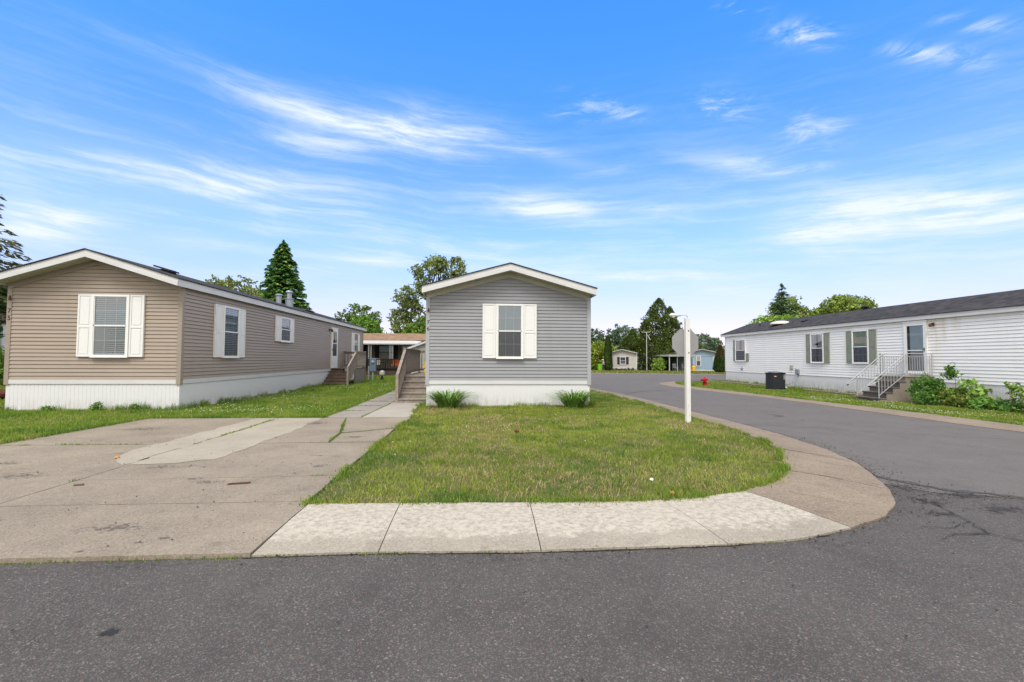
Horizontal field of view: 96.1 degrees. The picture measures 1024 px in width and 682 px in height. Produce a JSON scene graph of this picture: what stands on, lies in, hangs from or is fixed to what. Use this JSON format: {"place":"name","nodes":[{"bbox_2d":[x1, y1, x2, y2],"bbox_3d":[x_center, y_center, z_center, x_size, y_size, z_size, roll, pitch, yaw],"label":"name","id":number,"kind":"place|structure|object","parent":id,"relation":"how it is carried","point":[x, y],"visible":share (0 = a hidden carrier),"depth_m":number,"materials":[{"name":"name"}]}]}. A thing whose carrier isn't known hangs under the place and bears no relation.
{"place":"outdoors","nodes":[
{"label":"outdoors","id":0,"kind":"place"},
{"bbox_2d":[0,407,191,443],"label":"grass","id":1,"kind":"structure","parent":0,"point":[70,421],"depth_m":10.40,"materials":[{"name":"green plant"}]},
{"bbox_2d":[0,417,408,562],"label":"driveway","id":2,"kind":"structure","parent":0,"point":[166,501],"depth_m":4.91,"materials":[{"name":"concrete"}]},
{"bbox_2d":[0,422,364,551],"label":"driveway stain","id":3,"kind":"object","parent":2,"relation":"on","point":[137,523],"visible":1,"depth_m":3.88,"materials":[{"name":"grey concrete"}]},
{"bbox_2d":[19,417,392,481],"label":"joint weeds","id":4,"kind":"object","parent":2,"relation":"on","point":[344,421],"visible":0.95,"depth_m":7.46,"materials":[{"name":"green plant"}]},
{"bbox_2d":[116,418,320,464],"bbox_3d":[-5.034,1.718,8.434,1.712,0.001,4.783,0,-2,-4],"label":"driveway patch","id":5,"kind":"object","parent":2,"relation":"on","point":[217,448],"visible":0.99,"depth_m":7.58,"materials":[{"name":"concrete"}]},
{"bbox_2d":[249,419,344,439],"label":"joint weeds","id":6,"kind":"object","parent":2,"relation":"on","point":[342,424],"visible":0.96,"depth_m":9.42,"materials":[{"name":"green plant"}]},
{"bbox_2d":[326,390,418,417],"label":"path","id":7,"kind":"structure","parent":0,"point":[393,409],"depth_m":12.64,"materials":[{"name":"concrete"}]},
{"bbox_2d":[346,391,394,416],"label":"joint weeds","id":8,"kind":"object","parent":7,"relation":"on","point":[372,405],"visible":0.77,"depth_m":13.53,"materials":[{"name":"green plant"}]},
{"bbox_2d":[408,341,425,373],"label":"shed","id":9,"kind":"structure","parent":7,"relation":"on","point":[421,346],"depth_m":24.69,"materials":[{"name":"white"}]},
{"bbox_2d":[0,385,787,505],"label":"lawn","id":10,"kind":"structure","parent":0,"point":[524,469],"depth_m":6.12,"materials":[{"name":"plant"}]},
{"bbox_2d":[0,346,4,383],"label":"leafy bush","id":11,"kind":"object","parent":10,"relation":"on","point":[2,354],"visible":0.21,"depth_m":22.09,"materials":[{"name":"green plant"}]},
{"bbox_2d":[0,379,5,409],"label":"grass","id":12,"kind":"structure","parent":10,"relation":"on","point":[2,403],"depth_m":14.76,"materials":[{"name":"green plant"}]},
{"bbox_2d":[0,389,5,398],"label":"brown planter","id":13,"kind":"object","parent":10,"relation":"on","point":[2,393],"visible":0.54,"depth_m":14.94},
{"bbox_2d":[0,285,6,349],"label":"broadleaf tree","id":14,"kind":"object","parent":10,"relation":"on","point":[3,294],"visible":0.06,"depth_m":24.84,"materials":[{"name":"green plant"}]},
{"bbox_2d":[0,313,6,379],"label":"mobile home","id":15,"kind":"object","parent":10,"relation":"on","point":[2,341],"visible":0.01,"depth_m":27.86,"materials":[{"name":"white"}]},
{"bbox_2d":[0,194,31,322],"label":"conifer tree","id":16,"kind":"object","parent":10,"relation":"on","point":[11,244],"visible":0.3,"depth_m":23.83,"materials":[{"name":"green plant"}]},
{"bbox_2d":[3,402,176,410],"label":"weeds","id":17,"kind":"object","parent":10,"relation":"on","point":[160,407],"visible":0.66,"depth_m":12.16,"materials":[{"name":"green plant"}]},
{"bbox_2d":[110,396,232,410],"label":"weeds","id":18,"kind":"object","parent":10,"relation":"on","point":[190,406],"visible":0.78,"depth_m":12.47,"materials":[{"name":"green plant"}]},
{"bbox_2d":[0,248,366,410],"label":"mobile home","id":19,"kind":"object","parent":10,"relation":"on","point":[85,328],"visible":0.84,"depth_m":12.34,"materials":[{"name":"beige plastic"}]},
{"bbox_2d":[89,294,129,357],"bbox_3d":[-10.695,-0.398,12.259,0.940,1.680,0.107,0,-2,-4],"label":"window","id":20,"kind":"structure","parent":19,"relation":"in","point":[110,314],"depth_m":12.27,"materials":[{"name":"white plastic"}]},
{"bbox_2d":[220,305,240,357],"bbox_3d":[-9.048,-0.273,14.804,0.107,1.640,0.950,0,-2,-4],"label":"window","id":21,"kind":"structure","parent":19,"relation":"in","point":[231,316],"depth_m":14.85,"materials":[{"name":"white plastic"}]},
{"bbox_2d":[279,317,291,342],"bbox_3d":[-9.343,-0.455,18.964,0.107,1.020,1.000,0,-2,-4],"label":"window","id":22,"kind":"structure","parent":19,"relation":"in","point":[285,327],"depth_m":19.02,"materials":[{"name":"white plastic"}]},
{"bbox_2d":[332,330,337,366],"bbox_3d":[-9.779,0.427,25.420,0.118,2.050,0.860,0,-2,-4],"label":"door","id":23,"kind":"structure","parent":19,"relation":"in","point":[334,351],"depth_m":25.50,"materials":[{"name":"white plastic"}]},
{"bbox_2d":[354,333,358,351],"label":"window","id":24,"kind":"structure","parent":19,"relation":"in","point":[356,336],"depth_m":30.04,"materials":[{"name":"white plastic"}]},
{"bbox_2d":[0,387,395,443],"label":"edge grass","id":25,"kind":"structure","parent":10,"relation":"on","point":[44,434],"depth_m":10.22,"materials":[{"name":"green plant"}]},
{"bbox_2d":[205,274,264,296],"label":"broadleaf tree","id":26,"kind":"object","parent":10,"relation":"on","point":[229,281],"visible":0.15,"depth_m":41.28,"materials":[{"name":"green plant"}]},
{"bbox_2d":[85,390,427,418],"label":"grass","id":27,"kind":"structure","parent":10,"relation":"on","point":[298,398],"depth_m":13.37,"materials":[{"name":"green plant"}]},
{"bbox_2d":[230,382,323,400],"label":"weeds","id":28,"kind":"object","parent":10,"relation":"on","point":[284,390],"visible":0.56,"depth_m":17.28,"materials":[{"name":"green plant"}]},
{"bbox_2d":[178,384,384,412],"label":"clover flowers","id":29,"kind":"object","parent":10,"relation":"on","point":[270,397],"visible":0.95,"depth_m":13.82,"materials":[{"name":"white plant"}]},
{"bbox_2d":[258,239,311,309],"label":"spruce tree","id":30,"kind":"object","parent":10,"relation":"on","point":[282,277],"visible":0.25,"depth_m":40.36,"materials":[{"name":"green plant"}]},
{"bbox_2d":[288,375,395,391],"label":"grass","id":31,"kind":"structure","parent":10,"relation":"on","point":[377,383],"depth_m":22.44,"materials":[{"name":"green plant"}]},
{"bbox_2d":[323,351,365,385],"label":"wooden steps","id":32,"kind":"structure","parent":10,"relation":"on","point":[354,365],"depth_m":24.71,"materials":[{"name":"brown wood"}]},
{"bbox_2d":[349,314,386,332],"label":"broadleaf tree","id":33,"kind":"object","parent":10,"relation":"on","point":[371,326],"visible":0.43,"depth_m":49.85,"materials":[{"name":"green plant"}]},
{"bbox_2d":[368,358,375,379],"bbox_3d":[-8.731,1.787,28.669,0.480,1.450,0.270,0,-2,-4],"label":"meter pedestal","id":34,"kind":"object","parent":10,"relation":"on","point":[372,367],"visible":0.93,"depth_m":28.62,"materials":[{"name":"grey metal"}]},
{"bbox_2d":[366,359,410,375],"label":"deck","id":35,"kind":"structure","parent":10,"relation":"on","point":[390,371],"depth_m":36.78,"materials":[{"name":"brown wood"}]},
{"bbox_2d":[363,333,425,367],"bbox_3d":[-10.770,1.148,41.324,21.000,3.680,4.700,0,-2,-4],"label":"mobile home","id":36,"kind":"object","parent":10,"relation":"on","point":[380,351],"visible":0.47,"depth_m":39.31,"materials":[{"name":"brown"}]},
{"bbox_2d":[363,344,367,367],"bbox_3d":[-12.646,1.346,39.131,0.750,2.100,0.030,0,-2,-4],"label":"door","id":37,"kind":"structure","parent":36,"relation":"in","point":[365,347],"depth_m":39.15,"materials":[{"name":"black"}]},
{"bbox_2d":[378,345,394,358],"bbox_3d":[-10.723,0.970,39.273,1.350,1.220,0.107,0,-2,-4],"label":"window","id":38,"kind":"structure","parent":36,"relation":"in","point":[384,352],"depth_m":39.28,"materials":[{"name":"black"}]},
{"bbox_2d":[363,340,421,358],"bbox_3d":[-13.642,0.706,37.704,12.150,1.540,2.200,0,-2,-4],"label":"awning","id":39,"kind":"object","parent":36,"relation":"attached to","point":[377,342],"visible":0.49,"depth_m":36.92,"materials":[{"name":"white metal"}]},
{"bbox_2d":[395,348,425,402],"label":"wooden steps","id":40,"kind":"structure","parent":10,"relation":"on","point":[410,388],"depth_m":15.42,"materials":[{"name":"brown wood"}]},
{"bbox_2d":[401,315,425,333],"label":"broadleaf tree","id":41,"kind":"object","parent":10,"relation":"on","point":[417,326],"visible":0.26,"depth_m":44.93,"materials":[{"name":"green plant"}]},
{"bbox_2d":[386,253,467,332],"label":"broadleaf tree","id":42,"kind":"object","parent":10,"relation":"on","point":[408,300],"visible":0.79,"depth_m":49.15,"materials":[{"name":"green plant"}]},
{"bbox_2d":[419,389,481,407],"bbox_3d":[-1.842,1.627,13.153,2.340,0.554,1.840,0,-2,-4],"label":"daylily clump","id":43,"kind":"object","parent":10,"relation":"on","point":[441,400],"visible":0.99,"depth_m":13.04,"materials":[{"name":"green plant"}]},
{"bbox_2d":[421,262,597,405],"bbox_3d":[-0.868,0.284,24.949,5.215,4.340,23.020,0,-2,-4],"label":"mobile home","id":44,"kind":"object","parent":10,"relation":"on","point":[506,334],"visible":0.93,"depth_m":13.88,"materials":[{"name":"grey plastic"}]},
{"bbox_2d":[496,304,523,358],"bbox_3d":[-0.068,-0.290,13.877,0.830,1.660,0.107,0,-2,-4],"label":"window","id":45,"kind":"structure","parent":44,"relation":"in","point":[509,317],"depth_m":13.89,"materials":[{"name":"white plastic"}]},
{"bbox_2d":[427,401,593,405],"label":"weeds","id":46,"kind":"object","parent":10,"relation":"on","point":[476,403],"visible":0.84,"depth_m":13.76,"materials":[{"name":"green plant"}]},
{"bbox_2d":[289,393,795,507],"bbox_3d":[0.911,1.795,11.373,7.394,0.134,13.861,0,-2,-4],"label":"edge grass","id":47,"kind":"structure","parent":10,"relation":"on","point":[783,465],"depth_m":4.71,"materials":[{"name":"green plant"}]},
{"bbox_2d":[394,394,729,432],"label":"grass","id":48,"kind":"structure","parent":10,"relation":"on","point":[524,409],"depth_m":10.89,"materials":[{"name":"green plant"}]},
{"bbox_2d":[542,389,606,407],"bbox_3d":[1.945,1.660,13.497,2.376,0.548,1.802,0,-2,-4],"label":"daylily clump","id":49,"kind":"object","parent":10,"relation":"on","point":[575,399],"visible":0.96,"depth_m":13.30,"materials":[{"name":"green plant"}]},
{"bbox_2d":[584,396,597,405],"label":"weeds","id":50,"kind":"object","parent":10,"relation":"on","point":[593,401],"visible":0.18,"depth_m":13.95,"materials":[{"name":"green plant"}]},
{"bbox_2d":[672,318,697,422],"bbox_3d":[3.968,0.700,10.452,0.617,2.440,0.112,0,-2,-4],"label":"sign post","id":51,"kind":"object","parent":10,"relation":"on","point":[685,342],"visible":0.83,"depth_m":10.45,"materials":[{"name":"white"}]},
{"bbox_2d":[0,429,1023,681],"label":"road","id":52,"kind":"structure","parent":0,"point":[860,605],"depth_m":2.62,"materials":[{"name":"grey asphalt"}]},
{"bbox_2d":[98,627,118,635],"bbox_3d":[-2.118,1.530,2.419,0.140,0.001,0.140,0,-2,-4],"label":"road stain","id":53,"kind":"object","parent":52,"relation":"on","point":[110,631],"visible":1,"depth_m":2.41,"materials":[{"name":"grey asphalt"}]},
{"bbox_2d":[1,539,773,565],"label":"joint weeds","id":54,"kind":"object","parent":52,"relation":"on","point":[237,557],"visible":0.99,"depth_m":3.30,"materials":[{"name":"green plant"}]},
{"bbox_2d":[0,404,1017,681],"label":"gravel crumbs","id":55,"kind":"object","parent":52,"relation":"on","point":[676,548],"visible":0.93,"depth_m":4.13,"materials":[{"name":"grey gravel"}]},
{"bbox_2d":[242,379,1023,557],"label":"road crack","id":56,"kind":"object","parent":52,"relation":"on","point":[677,547],"visible":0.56,"depth_m":3.54,"materials":[{"name":"black asphalt"}]},
{"bbox_2d":[0,0,1023,356],"label":"sky","id":57,"kind":"structure","parent":0,"point":[704,158],"materials":[{"name":"blue"}]},
{"bbox_2d":[252,388,895,556],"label":"pavement","id":58,"kind":"structure","parent":0,"point":[778,512],"depth_m":4.05,"materials":[{"name":"concrete"}]},
{"bbox_2d":[598,373,725,374],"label":"pavement","id":59,"kind":"structure","parent":0,"point":[645,373],"depth_m":55.57,"materials":[{"name":"concrete"}]},
{"bbox_2d":[590,373,1023,498],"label":"side road","id":60,"kind":"structure","parent":0,"point":[923,453],"depth_m":9.35,"materials":[{"name":"grey asphalt"}]},
{"bbox_2d":[875,475,1023,497],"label":"road seam","id":61,"kind":"object","parent":60,"relation":"on","point":[963,491],"visible":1,"depth_m":5.11,"materials":[{"name":"black asphalt"}]},
{"bbox_2d":[884,482,1019,515],"bbox_3d":[5.556,1.677,4.529,3.842,0.068,2.323,-1,-3,30],"label":"road stain","id":62,"kind":"object","parent":60,"relation":"on","point":[966,495],"visible":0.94,"depth_m":4.68,"materials":[{"name":"grey asphalt"}]},
{"bbox_2d":[658,380,1023,432],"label":"pavement","id":63,"kind":"structure","parent":0,"point":[978,423],"depth_m":14.23,"materials":[{"name":"concrete"}]},
{"bbox_2d":[1004,381,1023,412],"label":"sapling","id":64,"kind":"object","parent":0,"point":[1017,389],"visible":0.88,"depth_m":14.88,"materials":[{"name":"green plant"}]},
{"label":"lawn","id":65,"kind":"structure","parent":0,"visible":0},
{"bbox_2d":[675,380,854,396],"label":"grass","id":66,"kind":"structure","parent":65,"relation":"on","point":[746,388],"depth_m":24.78,"materials":[{"name":"green plant"}]},
{"bbox_2d":[765,371,787,389],"bbox_3d":[14.620,2.235,25.575,1.170,1.110,1.130,0,-2,-4],"label":"air conditioner","id":67,"kind":"object","parent":65,"relation":"on","point":[775,380],"visible":0.99,"depth_m":25.23,"materials":[{"name":"black metal"}]},
{"bbox_2d":[724,379,860,393],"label":"weeds","id":68,"kind":"object","parent":65,"relation":"on","point":[793,386],"visible":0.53,"depth_m":26.08,"materials":[{"name":"green plant"}]},
{"bbox_2d":[803,389,840,393],"bbox_3d":[15.803,2.591,23.504,0.130,0.165,2.403,1,-2,-6],"label":"landscape timber","id":69,"kind":"object","parent":65,"relation":"on","point":[831,392],"visible":0.55,"depth_m":23.15,"materials":[{"name":"wood"}]},
{"bbox_2d":[712,387,1022,424],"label":"edge grass","id":70,"kind":"structure","parent":65,"relation":"on","point":[873,406],"depth_m":15.91,"materials":[{"name":"green plant"}]},
{"bbox_2d":[721,289,1023,407],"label":"mobile home","id":71,"kind":"object","parent":65,"relation":"on","point":[979,338],"visible":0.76,"depth_m":20.71,"materials":[{"name":"white"}]},
{"bbox_2d":[735,339,745,360],"bbox_3d":[15.995,0.664,32.199,0.107,1.510,1.250,0,-2,-4],"label":"window","id":72,"kind":"structure","parent":71,"relation":"in","point":[740,345],"depth_m":32.23,"materials":[{"name":"white plastic"}]},
{"bbox_2d":[810,333,823,362],"bbox_3d":[16.516,0.401,24.903,0.107,1.600,0.960,0,-2,-4],"label":"window","id":73,"kind":"structure","parent":71,"relation":"in","point":[816,340],"depth_m":24.94,"materials":[{"name":"white plastic"}]},
{"bbox_2d":[851,330,869,363],"bbox_3d":[16.719,0.288,22.072,0.107,1.610,0.960,0,-2,-4],"label":"window","id":74,"kind":"structure","parent":71,"relation":"in","point":[859,338],"depth_m":22.09,"materials":[{"name":"white plastic"}]},
{"bbox_2d":[905,323,925,372],"bbox_3d":[16.888,0.302,19.284,0.118,2.050,0.880,0,-2,-4],"label":"door","id":75,"kind":"structure","parent":71,"relation":"in","point":[916,334],"depth_m":19.30,"materials":[{"name":"white plastic"}]},
{"bbox_2d":[847,353,934,402],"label":"concrete steps","id":76,"kind":"structure","parent":65,"relation":"on","point":[889,388],"depth_m":18.53,"materials":[{"name":"concrete"}]},
{"bbox_2d":[784,393,1006,415],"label":"clover flowers","id":77,"kind":"object","parent":65,"relation":"on","point":[891,405],"visible":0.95,"depth_m":17.19,"materials":[{"name":"white plant"}]},
{"bbox_2d":[770,394,1023,424],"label":"grass","id":78,"kind":"structure","parent":65,"relation":"on","point":[1000,416],"depth_m":15.49,"materials":[{"name":"green plant"}]},
{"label":"lawn","id":79,"kind":"structure","parent":0,"visible":0},
{"bbox_2d":[334,303,382,323],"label":"broadleaf tree","id":80,"kind":"object","parent":79,"relation":"on","point":[348,316],"visible":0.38,"depth_m":58.27,"materials":[{"name":"green plant"}]},
{"bbox_2d":[591,328,606,354],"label":"broadleaf tree","id":81,"kind":"object","parent":79,"relation":"on","point":[599,335],"visible":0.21,"depth_m":117.94,"materials":[{"name":"green plant"}]},
{"bbox_2d":[591,340,615,369],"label":"broadleaf tree","id":82,"kind":"object","parent":79,"relation":"on","point":[597,351],"visible":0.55,"depth_m":75.80,"materials":[{"name":"green plant"}]},
{"bbox_2d":[604,336,611,369],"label":"columnar evergreen","id":83,"kind":"object","parent":79,"relation":"on","point":[607,358],"visible":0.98,"depth_m":72.41,"materials":[{"name":"green plant"}]},
{"bbox_2d":[603,323,637,349],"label":"broadleaf tree","id":84,"kind":"object","parent":79,"relation":"on","point":[615,337],"visible":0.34,"depth_m":117.88,"materials":[{"name":"green plant"}]},
{"bbox_2d":[612,349,641,370],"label":"mobile home","id":85,"kind":"object","parent":79,"relation":"on","point":[623,358],"visible":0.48,"depth_m":74.29,"materials":[{"name":"white plastic"}]},
{"bbox_2d":[641,331,650,370],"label":"street lamp","id":86,"kind":"object","parent":79,"relation":"on","point":[646,346],"visible":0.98,"depth_m":73.91,"materials":[{"name":"white metal"}]},
{"bbox_2d":[641,361,652,369],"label":"dark fence","id":87,"kind":"object","parent":79,"relation":"on","point":[648,365],"visible":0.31,"depth_m":76.59,"materials":[{"name":"brown wood"}]},
{"bbox_2d":[591,369,725,373],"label":"grass","id":88,"kind":"structure","parent":79,"relation":"on","point":[654,371],"depth_m":62.15,"materials":[{"name":"green plant"}]},
{"bbox_2d":[650,357,666,370],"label":"leafy bush","id":89,"kind":"object","parent":79,"relation":"on","point":[660,362],"visible":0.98,"depth_m":72.08,"materials":[{"name":"green plant"}]},
{"bbox_2d":[616,297,708,369],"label":"cedar tree","id":90,"kind":"object","parent":79,"relation":"on","point":[660,342],"visible":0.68,"depth_m":77.27,"materials":[{"name":"green plant"}]},
{"bbox_2d":[654,355,694,370],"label":"carport","id":91,"kind":"object","parent":79,"relation":"on","point":[669,367],"visible":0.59,"depth_m":70.95,"materials":[{"name":"white metal"}]},
{"bbox_2d":[659,349,715,370],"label":"mobile home","id":92,"kind":"object","parent":79,"relation":"on","point":[703,359],"visible":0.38,"depth_m":72.28,"materials":[{"name":"blue"}]},
{"bbox_2d":[696,356,700,365],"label":"window","id":93,"kind":"structure","parent":92,"relation":"in","point":[698,358],"depth_m":72.15,"materials":[{"name":"white plastic"}]},
{"bbox_2d":[696,333,724,354],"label":"broadleaf tree","id":94,"kind":"object","parent":79,"relation":"on","point":[707,341],"visible":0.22,"depth_m":118.87,"materials":[{"name":"green plant"}]},
{"bbox_2d":[712,345,725,371],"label":"columnar evergreen","id":95,"kind":"object","parent":79,"relation":"on","point":[719,362],"visible":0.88,"depth_m":63.24,"materials":[{"name":"green plant"}]},
{"bbox_3d":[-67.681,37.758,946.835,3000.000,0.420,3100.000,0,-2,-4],"label":"ground","id":96,"kind":"structure","parent":0,"visible":0},
{"bbox_2d":[745,314,799,324],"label":"broadleaf tree","id":97,"kind":"object","parent":96,"relation":"on","point":[763,318],"visible":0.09,"depth_m":43.41,"materials":[{"name":"green plant"}]},
{"bbox_2d":[766,283,799,316],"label":"spruce tree","id":98,"kind":"object","parent":96,"relation":"on","point":[781,298],"visible":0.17,"depth_m":48.26,"materials":[{"name":"green plant"}]},
{"bbox_2d":[765,295,813,316],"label":"broadleaf tree","id":99,"kind":"object","parent":96,"relation":"on","point":[801,311],"visible":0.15,"depth_m":50.51,"materials":[{"name":"green plant"}]},
{"bbox_2d":[805,294,878,316],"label":"broadleaf tree","id":100,"kind":"object","parent":96,"relation":"on","point":[840,303],"visible":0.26,"depth_m":47.75,"materials":[{"name":"green plant"}]},
{"label":"bare soil","id":101,"kind":"structure","parent":0,"visible":0},
{"bbox_2d":[40,405,54,411],"bbox_3d":[-12.107,1.772,11.993,0.283,0.200,0.313,0,-2,-4],"label":"broad weed","id":102,"kind":"object","parent":101,"relation":"on","point":[47,408],"visible":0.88,"depth_m":11.96,"materials":[{"name":"green plant"}]},
{"bbox_2d":[88,401,105,409],"bbox_3d":[-10.867,1.748,12.066,0.362,0.343,0.331,-1,-2,27],"label":"broad weed","id":103,"kind":"object","parent":101,"relation":"on","point":[95,405],"visible":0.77,"depth_m":12.02,"materials":[{"name":"green plant"}]},
{"label":"flower bed","id":104,"kind":"structure","parent":0,"visible":0},
{"bbox_2d":[905,372,945,404],"bbox_3d":[15.670,1.883,17.406,1.419,1.390,1.326,0,-2,-4],"label":"leafy bush","id":105,"kind":"object","parent":104,"relation":"on","point":[924,396],"visible":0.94,"depth_m":17.26,"materials":[{"name":"green plant"}]},
{"bbox_2d":[938,362,963,387],"bbox_3d":[16.366,1.606,17.147,0.674,1.656,0.608,0,-2,-4],"label":"hanging plant","id":106,"kind":"object","parent":104,"relation":"on","point":[950,373],"visible":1,"depth_m":17.14,"materials":[{"name":"green plant"}]},
{"bbox_2d":[936,386,988,407],"bbox_3d":[16.135,2.092,16.500,1.183,0.948,1.460,1,-2,-25],"label":"leafy bush","id":107,"kind":"object","parent":104,"relation":"on","point":[948,397],"visible":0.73,"depth_m":16.44,"materials":[{"name":"green plant"}]},
{"bbox_2d":[956,377,992,407],"bbox_3d":[16.343,1.841,16.231,0.839,1.131,1.092,2,-3,-34],"label":"broad weed","id":108,"kind":"object","parent":104,"relation":"on","point":[983,391],"visible":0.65,"depth_m":16.22,"materials":[{"name":"green plant"}]},
{"bbox_2d":[967,396,1023,412],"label":"ground weeds","id":109,"kind":"object","parent":104,"relation":"on","point":[978,403],"visible":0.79,"depth_m":15.36,"materials":[{"name":"green plant"}]},
{"bbox_2d":[1015,395,1023,412],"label":"leafy bush","id":110,"kind":"object","parent":104,"relation":"on","point":[1020,404],"visible":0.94,"depth_m":14.34,"materials":[{"name":"green plant"}]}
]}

